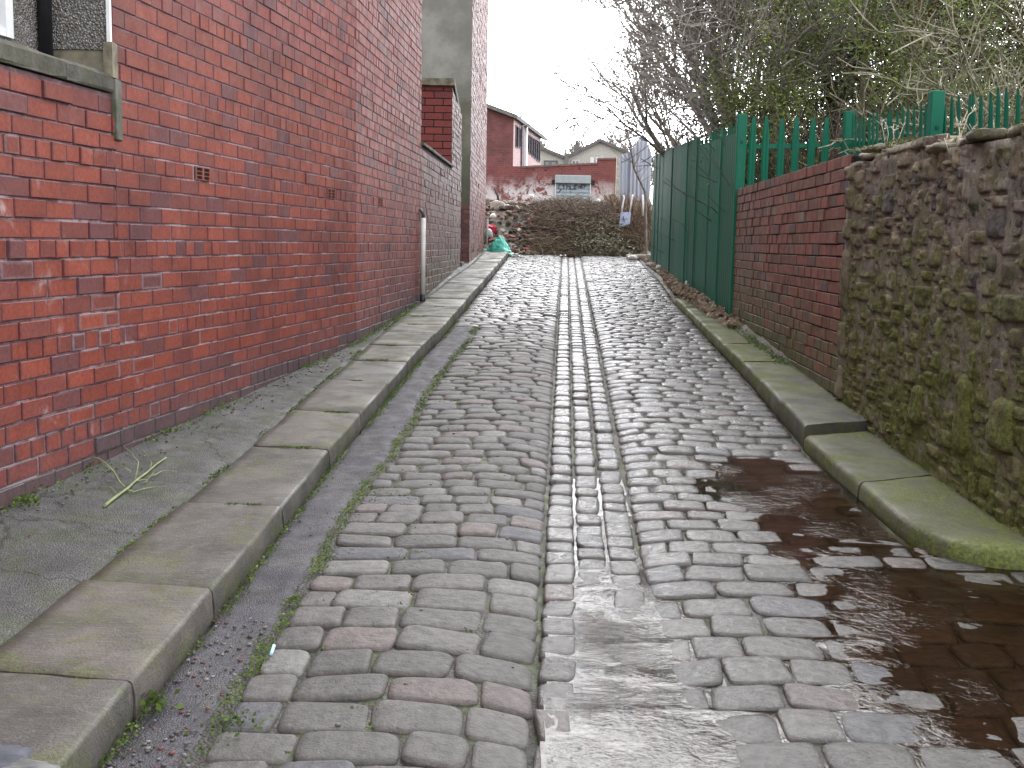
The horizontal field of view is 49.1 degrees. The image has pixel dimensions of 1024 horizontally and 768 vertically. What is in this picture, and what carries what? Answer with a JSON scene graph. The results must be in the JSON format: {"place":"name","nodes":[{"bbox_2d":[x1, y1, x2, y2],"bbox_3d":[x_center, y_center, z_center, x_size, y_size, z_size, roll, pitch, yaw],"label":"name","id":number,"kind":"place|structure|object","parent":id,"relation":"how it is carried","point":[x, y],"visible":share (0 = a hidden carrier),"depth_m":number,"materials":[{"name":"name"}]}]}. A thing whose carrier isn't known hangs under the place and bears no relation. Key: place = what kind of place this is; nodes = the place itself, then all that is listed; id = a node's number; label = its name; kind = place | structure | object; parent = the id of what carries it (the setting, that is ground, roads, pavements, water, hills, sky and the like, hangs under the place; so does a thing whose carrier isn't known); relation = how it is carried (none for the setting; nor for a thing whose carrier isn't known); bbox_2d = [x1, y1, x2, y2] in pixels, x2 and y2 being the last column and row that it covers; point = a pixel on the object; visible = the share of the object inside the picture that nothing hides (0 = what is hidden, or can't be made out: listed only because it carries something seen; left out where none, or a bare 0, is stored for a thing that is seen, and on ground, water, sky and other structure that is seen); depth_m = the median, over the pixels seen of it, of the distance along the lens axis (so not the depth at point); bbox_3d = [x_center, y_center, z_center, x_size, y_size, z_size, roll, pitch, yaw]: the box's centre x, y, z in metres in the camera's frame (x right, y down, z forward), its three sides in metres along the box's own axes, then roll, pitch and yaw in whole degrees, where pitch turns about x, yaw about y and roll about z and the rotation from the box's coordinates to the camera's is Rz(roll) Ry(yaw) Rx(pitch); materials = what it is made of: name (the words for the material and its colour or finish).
{"place":"outdoors","nodes":[
{"label":"outdoors","id":0,"kind":"place"},
{"bbox_2d":[0,251,482,645],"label":"pavement","id":1,"kind":"structure","parent":0,"point":[79,536],"depth_m":4.76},
{"bbox_2d":[0,38,123,508],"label":"yard wall","id":2,"kind":"structure","parent":1,"relation":"on","point":[61,417],"depth_m":4.83,"materials":[{"name":"brick"}]},
{"bbox_2d":[90,446,178,506],"bbox_3d":[-1.728,0.386,5.077,0.373,0.137,0.892,1,7,0],"label":"green stalk","id":3,"kind":"object","parent":1,"relation":"on","point":[107,503],"visible":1,"depth_m":5.02,"materials":[{"name":"green plant"}]},
{"bbox_2d":[0,351,551,767],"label":"gravel","id":4,"kind":"structure","parent":1,"relation":"on","point":[184,755],"depth_m":3.49,"materials":[{"name":"grey gravel"}]},
{"bbox_2d":[419,140,453,300],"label":"yard wall","id":5,"kind":"structure","parent":1,"relation":"on","point":[436,183],"depth_m":14.59,"materials":[{"name":"brick"}]},
{"bbox_2d":[99,254,1023,767],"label":"road","id":6,"kind":"structure","parent":0,"point":[645,392],"depth_m":4.39,"materials":[{"name":"stone"}]},
{"bbox_2d":[0,251,507,767],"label":"kerb","id":7,"kind":"structure","parent":6,"relation":"on","point":[120,633],"depth_m":3.92,"materials":[{"name":"stone"}]},
{"bbox_2d":[0,744,32,767],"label":"boulder","id":8,"kind":"object","parent":7,"relation":"on","point":[9,754],"visible":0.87,"depth_m":2.63,"materials":[{"name":"grey stone"}]},
{"bbox_2d":[3,758,59,767],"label":"boulder","id":9,"kind":"object","parent":7,"relation":"on","point":[23,763],"visible":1,"depth_m":2.59,"materials":[{"name":"grey stone"}]},
{"bbox_2d":[270,644,275,654],"bbox_3d":[-0.760,0.844,3.556,0.011,0.023,0.047,1,7,0],"label":"lighter","id":10,"kind":"object","parent":6,"relation":"on","point":[272,649],"visible":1,"depth_m":3.55,"materials":[{"name":"plastic"}]},
{"bbox_2d":[104,326,472,767],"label":"gutter","id":11,"kind":"object","parent":6,"relation":"on","point":[279,578],"visible":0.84,"depth_m":4.10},
{"bbox_2d":[0,303,793,766],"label":"moss","id":12,"kind":"object","parent":6,"relation":"on","point":[152,699],"visible":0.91,"depth_m":4.78,"materials":[{"name":"green plant"}]},
{"bbox_2d":[483,235,513,256],"bbox_3d":[-0.304,-2.886,23.363,0.765,0.440,0.570,1,7,0],"label":"polythene bag","id":13,"kind":"object","parent":6,"relation":"on","point":[499,244],"visible":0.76,"depth_m":23.19,"materials":[{"name":"teal plastic"}]},
{"bbox_2d":[509,253,519,256],"bbox_3d":[0.043,-2.676,23.233,0.230,0.078,0.170,1,7,0],"label":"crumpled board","id":14,"kind":"object","parent":6,"relation":"on","point":[514,255],"visible":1,"depth_m":23.19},
{"bbox_2d":[503,187,651,257],"bbox_3d":[1.651,-3.360,25.319,3.777,2.280,3.790,1,7,0],"label":"bramble heap","id":15,"kind":"object","parent":6,"relation":"on","point":[566,208],"visible":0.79,"depth_m":24.93,"materials":[{"name":"brown plant"}]},
{"bbox_2d":[619,194,633,225],"bbox_3d":[2.546,-3.867,24.961,0.315,0.717,0.140,1,7,3],"label":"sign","id":16,"kind":"object","parent":15,"relation":"in","point":[627,216],"visible":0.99,"depth_m":24.97,"materials":[{"name":"white plastic"}]},
{"bbox_2d":[628,255,636,259],"bbox_3d":[2.439,-2.553,22.687,0.190,0.100,0.194,1,7,0],"label":"stone","id":17,"kind":"object","parent":6,"relation":"on","point":[632,257],"visible":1,"depth_m":22.60,"materials":[{"name":"grey stone"}]},
{"bbox_2d":[540,456,1023,767],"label":"water","id":18,"kind":"structure","parent":6,"relation":"on","point":[625,704],"depth_m":3.71,"materials":[{"name":"liquid"}]},
{"bbox_2d":[732,154,862,397],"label":"garden wall","id":19,"kind":"structure","parent":6,"relation":"on","point":[789,243],"depth_m":8.65,"materials":[{"name":"brick"}]},
{"bbox_2d":[675,299,1023,570],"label":"kerb","id":20,"kind":"structure","parent":6,"relation":"on","point":[910,502],"depth_m":5.79,"materials":[{"name":"stone"}]},
{"bbox_2d":[484,203,651,257],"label":"terrain","id":21,"kind":"structure","parent":0,"point":[503,225],"depth_m":25.26,"materials":[{"name":"soil"}]},
{"bbox_2d":[483,199,635,255],"bbox_3d":[1.130,-3.536,25.977,3.824,1.587,4.691,1,7,0],"label":"rubble","id":22,"kind":"object","parent":21,"relation":"on","point":[506,236],"visible":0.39,"depth_m":24.99,"materials":[{"name":"brown stone"}]},
{"bbox_2d":[484,229,492,236],"bbox_3d":[-0.534,-3.327,24.692,0.227,0.201,0.182,1,7,0],"label":"white sack","id":23,"kind":"object","parent":22,"relation":"on","point":[490,233],"visible":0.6,"depth_m":24.62,"materials":[{"name":"white plastic"}]},
{"bbox_2d":[485,223,496,232],"bbox_3d":[-0.497,-3.481,24.901,0.265,0.222,0.210,-2,8,-24],"label":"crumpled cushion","id":24,"kind":"object","parent":22,"relation":"on","point":[493,227],"visible":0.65,"depth_m":24.86,"materials":[{"name":"fabric"}]},
{"bbox_2d":[490,200,504,209],"bbox_3d":[-0.335,-4.139,26.083,0.352,0.290,0.316,1,7,0],"label":"concrete lump","id":25,"kind":"object","parent":22,"relation":"on","point":[496,204],"visible":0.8,"depth_m":25.96,"materials":[{"name":"beige concrete"}]},
{"bbox_2d":[486,190,652,253],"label":"grass","id":26,"kind":"structure","parent":21,"relation":"on","point":[636,209],"depth_m":25.73,"materials":[{"name":"brown plant"}]},
{"bbox_2d":[642,195,643,215],"bbox_3d":[2.925,-3.989,24.991,0.041,0.469,0.041,-2,8,-22],"label":"white post","id":27,"kind":"object","parent":26,"relation":"on","point":[642,205],"visible":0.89,"depth_m":24.98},
{"bbox_2d":[566,215,648,256],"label":"weeds","id":28,"kind":"object","parent":21,"relation":"on","point":[615,240],"visible":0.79,"depth_m":24.25,"materials":[{"name":"brown plant"}]},
{"bbox_2d":[615,137,650,205],"bbox_3d":[2.984,-5.057,27.548,0.861,2.068,0.240,1,7,0],"label":"corrugated fence","id":29,"kind":"object","parent":21,"relation":"on","point":[627,182],"visible":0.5,"depth_m":27.58,"materials":[{"name":"metal"}]},
{"bbox_2d":[638,251,794,366],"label":"verge","id":30,"kind":"structure","parent":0,"point":[744,327],"depth_m":10.66,"materials":[{"name":"soil"}]},
{"bbox_2d":[607,93,653,253],"bbox_3d":[2.475,-4.404,23.071,1.116,3.474,0.821,1,7,0],"label":"sapling","id":31,"kind":"object","parent":30,"relation":"on","point":[645,201],"visible":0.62,"depth_m":23.03,"materials":[{"name":"brown plant"}]},
{"bbox_2d":[626,254,649,259],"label":"broken kerb","id":32,"kind":"structure","parent":30,"relation":"on","point":[637,255],"depth_m":23.00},
{"bbox_2d":[639,252,744,328],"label":"litter","id":33,"kind":"object","parent":30,"relation":"on","point":[679,289],"visible":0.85,"depth_m":13.79,"materials":[{"name":"brown plant"}]},
{"bbox_2d":[651,114,747,314],"bbox_3d":[2.597,-2.541,16.750,0.176,2.555,10.198,1,7,2],"label":"palisade fence","id":34,"kind":"object","parent":30,"relation":"on","point":[699,255],"visible":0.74,"depth_m":14.37,"materials":[{"name":"green metal"}]},
{"bbox_2d":[487,0,1023,201],"label":"sky","id":35,"kind":"structure","parent":0,"point":[516,42],"materials":[{"name":"white"}]},
{"bbox_3d":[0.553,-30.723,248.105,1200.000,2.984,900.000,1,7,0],"label":"ground","id":36,"kind":"structure","parent":0,"visible":0},
{"bbox_2d":[0,0,421,451],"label":"brick house","id":37,"kind":"structure","parent":36,"relation":"on","point":[267,169],"depth_m":6.96,"materials":[{"name":"red brick"}]},
{"bbox_2d":[0,0,13,38],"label":"window","id":38,"kind":"structure","parent":37,"relation":"in","point":[6,6],"depth_m":4.86,"materials":[{"name":"white paint"}]},
{"bbox_2d":[419,208,425,301],"bbox_3d":[-1.042,-1.461,12.921,0.097,1.130,0.066,1,7,0],"label":"pipe","id":39,"kind":"object","parent":37,"relation":"attached to","point":[423,253],"visible":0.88,"depth_m":12.90,"materials":[{"name":"white plastic"}]},
{"bbox_2d":[421,77,461,274],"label":"outhouse","id":40,"kind":"structure","parent":36,"relation":"on","point":[441,126],"depth_m":16.57,"materials":[{"name":"brick"}]},
{"bbox_2d":[421,0,488,261],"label":"rendered house","id":41,"kind":"structure","parent":36,"relation":"on","point":[454,36],"depth_m":19.16,"materials":[{"name":"paint"}]},
{"bbox_2d":[485,219,487,245],"bbox_3d":[-0.550,-3.227,24.389,0.059,0.742,0.059,1,7,0],"label":"pipe","id":42,"kind":"object","parent":41,"relation":"attached to","point":[486,235],"visible":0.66,"depth_m":24.36,"materials":[{"name":"grey metal"}]},
{"bbox_2d":[486,103,545,165],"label":"house","id":43,"kind":"structure","parent":36,"relation":"on","point":[510,142],"depth_m":45.22,"materials":[{"name":"brick"}]},
{"bbox_2d":[515,125,518,147],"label":"window","id":44,"kind":"structure","parent":43,"relation":"in","point":[516,127],"depth_m":46.19,"materials":[{"name":"grey glass"}]},
{"bbox_2d":[527,134,529,153],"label":"window","id":45,"kind":"structure","parent":43,"relation":"in","point":[528,134],"depth_m":49.35,"materials":[{"name":"grey glass"}]},
{"bbox_2d":[529,135,531,155],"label":"window","id":46,"kind":"structure","parent":43,"relation":"in","point":[530,145],"depth_m":50.06,"materials":[{"name":"grey glass"}]},
{"bbox_2d":[532,137,533,156],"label":"window","id":47,"kind":"structure","parent":43,"relation":"in","point":[532,137],"depth_m":50.81,"materials":[{"name":"grey glass"}]},
{"bbox_2d":[534,138,535,158],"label":"window","id":48,"kind":"structure","parent":43,"relation":"in","point":[534,138],"depth_m":51.18,"materials":[{"name":"grey glass"}]},
{"bbox_2d":[536,140,538,160],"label":"window","id":49,"kind":"structure","parent":43,"relation":"in","point":[537,142],"depth_m":52.26,"materials":[{"name":"grey glass"}]},
{"bbox_2d":[538,141,540,161],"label":"window","id":50,"kind":"structure","parent":43,"relation":"in","point":[539,149],"depth_m":52.99,"materials":[{"name":"glass"}]},
{"bbox_2d":[486,158,615,202],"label":"boundary wall","id":51,"kind":"structure","parent":36,"relation":"on","point":[514,183],"depth_m":44.33,"materials":[{"name":"brick"}]},
{"bbox_2d":[552,175,594,201],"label":"shutter","id":52,"kind":"object","parent":51,"relation":"attached to","point":[573,184],"visible":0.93,"depth_m":44.30,"materials":[{"name":"grey metal"}]},
{"bbox_2d":[540,146,564,164],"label":"gabled house","id":53,"kind":"structure","parent":36,"relation":"on","point":[548,156],"depth_m":77.62,"materials":[{"name":"beige paint"}]},
{"bbox_2d":[544,160,557,164],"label":"window","id":54,"kind":"structure","parent":53,"relation":"in","point":[546,162],"depth_m":77.62,"materials":[{"name":"grey glass"}]},
{"bbox_2d":[564,153,568,163],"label":"downpipe","id":55,"kind":"object","parent":53,"relation":"attached to","point":[566,159],"visible":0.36,"depth_m":77.26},
{"bbox_2d":[541,139,572,155],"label":"bare tree","id":56,"kind":"object","parent":36,"relation":"on","point":[543,144],"visible":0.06,"depth_m":93.08,"materials":[{"name":"grey plant"}]},
{"bbox_2d":[556,107,621,152],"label":"bare tree","id":57,"kind":"object","parent":36,"relation":"on","point":[582,134],"visible":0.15,"depth_m":98.28,"materials":[{"name":"grey plant"}]},
{"bbox_2d":[568,139,628,163],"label":"gabled house","id":58,"kind":"structure","parent":36,"relation":"on","point":[592,152],"depth_m":78.57,"materials":[{"name":"beige paint"}]},
{"bbox_2d":[571,160,579,163],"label":"window","id":59,"kind":"structure","parent":58,"relation":"in","point":[572,161],"depth_m":78.59,"materials":[{"name":"white glass"}]},
{"bbox_2d":[573,141,579,151],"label":"chimney","id":60,"kind":"object","parent":58,"relation":"on","point":[576,145],"visible":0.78,"depth_m":86.10,"materials":[{"name":"white"}]},
{"bbox_2d":[604,125,616,142],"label":"bare tree","id":61,"kind":"object","parent":36,"relation":"on","point":[611,133],"visible":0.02,"depth_m":98.27,"materials":[{"name":"grey plant"}]},
{"bbox_2d":[615,122,655,188],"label":"bare tree","id":62,"kind":"object","parent":36,"relation":"on","point":[632,146],"visible":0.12,"depth_m":89.54,"materials":[{"name":"brown plant"}]},
{"bbox_2d":[616,126,689,206],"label":"bare tree","id":63,"kind":"object","parent":36,"relation":"on","point":[652,150],"visible":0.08,"depth_m":89.81,"materials":[{"name":"brown plant"}]},
{"bbox_2d":[534,0,987,186],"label":"bare tree","id":64,"kind":"object","parent":36,"relation":"on","point":[696,23],"visible":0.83,"depth_m":14.69,"materials":[{"name":"brown plant"}]},
{"bbox_2d":[519,0,1023,168],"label":"bare tree","id":65,"kind":"object","parent":36,"relation":"on","point":[657,144],"visible":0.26,"depth_m":19.56,"materials":[{"name":"brown plant"}]},
{"bbox_2d":[746,116,841,185],"bbox_3d":[2.923,-1.823,11.785,1.100,1.959,0.058,1,7,0],"label":"palisade fence","id":66,"kind":"object","parent":36,"relation":"on","point":[752,146],"visible":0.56,"depth_m":11.70,"materials":[{"name":"green metal"}]},
{"bbox_2d":[632,83,1023,252],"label":"undergrowth","id":67,"kind":"object","parent":36,"relation":"on","point":[817,150],"visible":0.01,"depth_m":12.88,"materials":[{"name":"brown plant"}]},
{"bbox_2d":[640,0,1019,178],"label":"evergreen tree","id":68,"kind":"object","parent":36,"relation":"on","point":[829,101],"visible":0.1,"depth_m":17.66,"materials":[{"name":"green plant"}]},
{"bbox_2d":[689,0,1023,185],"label":"evergreen tree","id":69,"kind":"object","parent":36,"relation":"on","point":[866,50],"visible":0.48,"depth_m":13.06,"materials":[{"name":"green plant"}]},
{"bbox_2d":[693,0,1023,133],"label":"yew tree","id":70,"kind":"object","parent":36,"relation":"on","point":[1008,29],"visible":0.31,"depth_m":14.35,"materials":[{"name":"green plant"}]},
{"bbox_2d":[745,16,1023,177],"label":"bare shrub","id":71,"kind":"object","parent":36,"relation":"on","point":[945,72],"visible":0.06,"depth_m":12.88,"materials":[{"name":"brown plant"}]},
{"bbox_2d":[757,0,1023,180],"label":"bare tree","id":72,"kind":"object","parent":36,"relation":"on","point":[976,114],"visible":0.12,"depth_m":11.19,"materials":[{"name":"brown plant"}]},
{"bbox_2d":[804,0,1023,136],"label":"evergreen tree","id":73,"kind":"object","parent":36,"relation":"on","point":[1013,42],"visible":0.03,"depth_m":17.70,"materials":[{"name":"green plant"}]},
{"bbox_2d":[821,0,1023,141],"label":"bare tree","id":74,"kind":"object","parent":36,"relation":"on","point":[966,58],"visible":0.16,"depth_m":11.04,"materials":[{"name":"brown plant"}]},
{"bbox_2d":[829,0,1023,139],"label":"bare tree","id":75,"kind":"object","parent":36,"relation":"on","point":[993,79],"visible":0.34,"depth_m":11.55,"materials":[{"name":"brown plant"}]},
{"bbox_2d":[833,123,1023,536],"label":"stone wall","id":76,"kind":"structure","parent":36,"relation":"on","point":[930,352],"depth_m":5.56,"materials":[{"name":"brown stone"}]},
{"bbox_2d":[877,116,905,144],"bbox_3d":[2.283,-1.518,6.764,0.171,0.191,0.049,2,7,5],"label":"dead plant","id":77,"kind":"object","parent":76,"relation":"on","point":[886,127],"visible":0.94,"depth_m":6.76,"materials":[{"name":"beige plant"}]},
{"bbox_2d":[850,117,1021,152],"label":"grass","id":78,"kind":"structure","parent":76,"relation":"on","point":[901,140],"depth_m":6.46,"materials":[{"name":"green plant"}]},
{"bbox_2d":[938,104,976,156],"bbox_3d":[2.197,-1.240,5.483,0.212,0.260,0.048,1,7,0],"label":"dead plant","id":79,"kind":"object","parent":76,"relation":"on","point":[958,125],"visible":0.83,"depth_m":5.48,"materials":[{"name":"beige plant"}]},
{"bbox_2d":[841,86,1019,156],"bbox_3d":[3.336,-1.310,8.469,0.208,2.234,6.751,1,7,1],"label":"palisade fence","id":80,"kind":"object","parent":36,"relation":"on","point":[935,117],"visible":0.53,"depth_m":8.72,"materials":[{"name":"green metal"}]},
{"bbox_2d":[965,6,1023,87],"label":"evergreen tree","id":81,"kind":"object","parent":36,"relation":"on","point":[1004,39],"visible":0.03,"depth_m":16.66,"materials":[{"name":"green plant"}]}
]}

